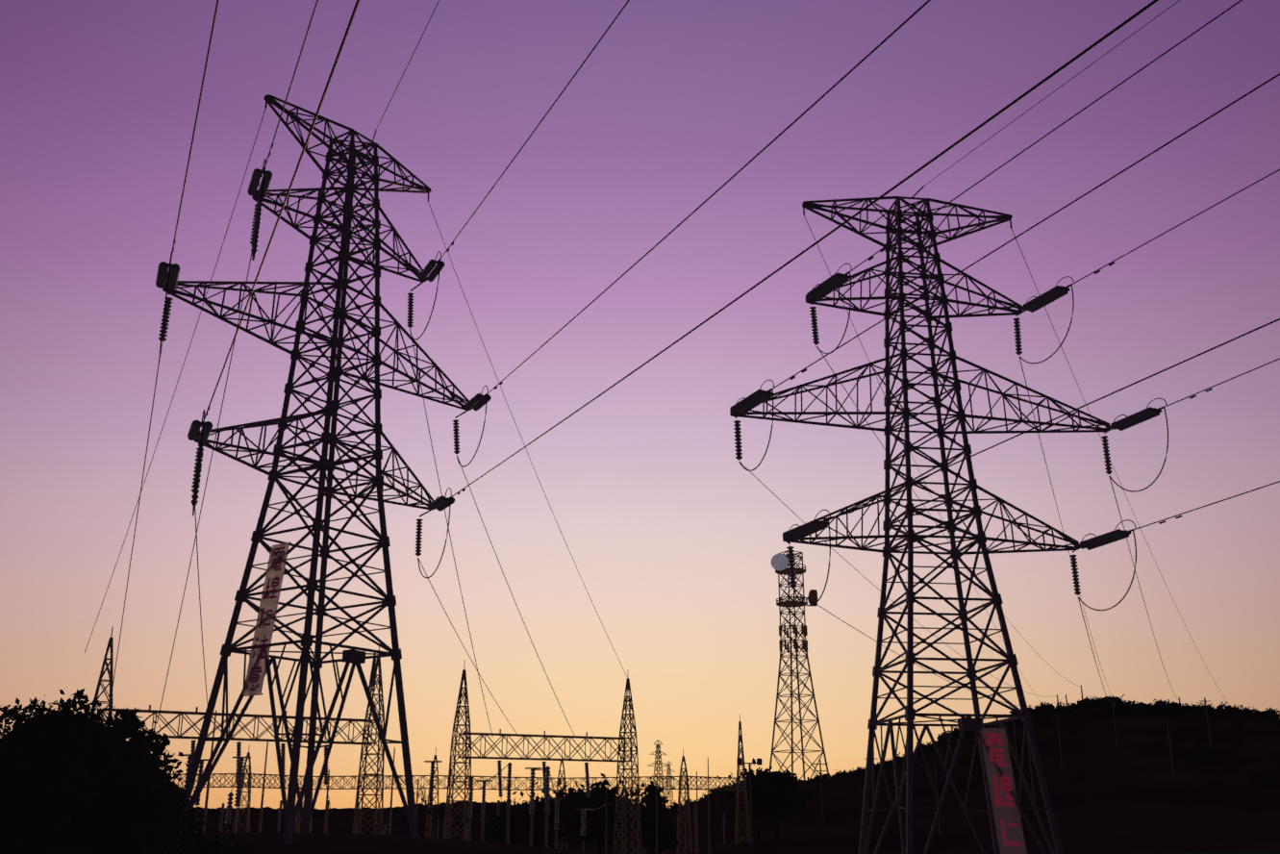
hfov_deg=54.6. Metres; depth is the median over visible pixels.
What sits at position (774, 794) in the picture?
substation trees
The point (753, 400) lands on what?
pylon
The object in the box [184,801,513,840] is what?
fence
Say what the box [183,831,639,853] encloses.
ground
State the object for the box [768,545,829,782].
telecom tower
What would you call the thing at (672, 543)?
sky
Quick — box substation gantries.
[91,626,750,853]
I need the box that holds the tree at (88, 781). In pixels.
[0,688,252,853]
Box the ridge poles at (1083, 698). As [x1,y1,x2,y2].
[1041,685,1180,706]
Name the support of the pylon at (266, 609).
on the ground
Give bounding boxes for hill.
[539,705,1279,853]
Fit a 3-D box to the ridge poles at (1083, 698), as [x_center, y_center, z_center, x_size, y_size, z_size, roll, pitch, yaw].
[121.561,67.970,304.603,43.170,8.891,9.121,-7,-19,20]
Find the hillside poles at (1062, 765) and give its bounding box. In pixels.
[812,697,1212,834]
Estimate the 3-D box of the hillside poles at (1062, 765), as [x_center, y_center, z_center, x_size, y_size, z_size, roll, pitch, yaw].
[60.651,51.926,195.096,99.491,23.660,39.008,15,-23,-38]
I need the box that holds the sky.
[0,0,1279,809]
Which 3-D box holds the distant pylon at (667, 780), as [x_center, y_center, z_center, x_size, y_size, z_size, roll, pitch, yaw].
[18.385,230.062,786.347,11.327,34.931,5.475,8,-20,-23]
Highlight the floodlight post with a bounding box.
[736,758,762,850]
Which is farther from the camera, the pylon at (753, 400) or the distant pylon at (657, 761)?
the distant pylon at (657, 761)
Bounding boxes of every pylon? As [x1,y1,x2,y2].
[84,0,1229,843]
[647,739,669,803]
[663,760,677,805]
[729,0,1279,853]
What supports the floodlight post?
on the hill
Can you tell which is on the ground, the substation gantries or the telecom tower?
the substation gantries
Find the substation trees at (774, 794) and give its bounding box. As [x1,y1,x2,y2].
[398,694,1279,853]
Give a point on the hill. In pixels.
(1130, 794)

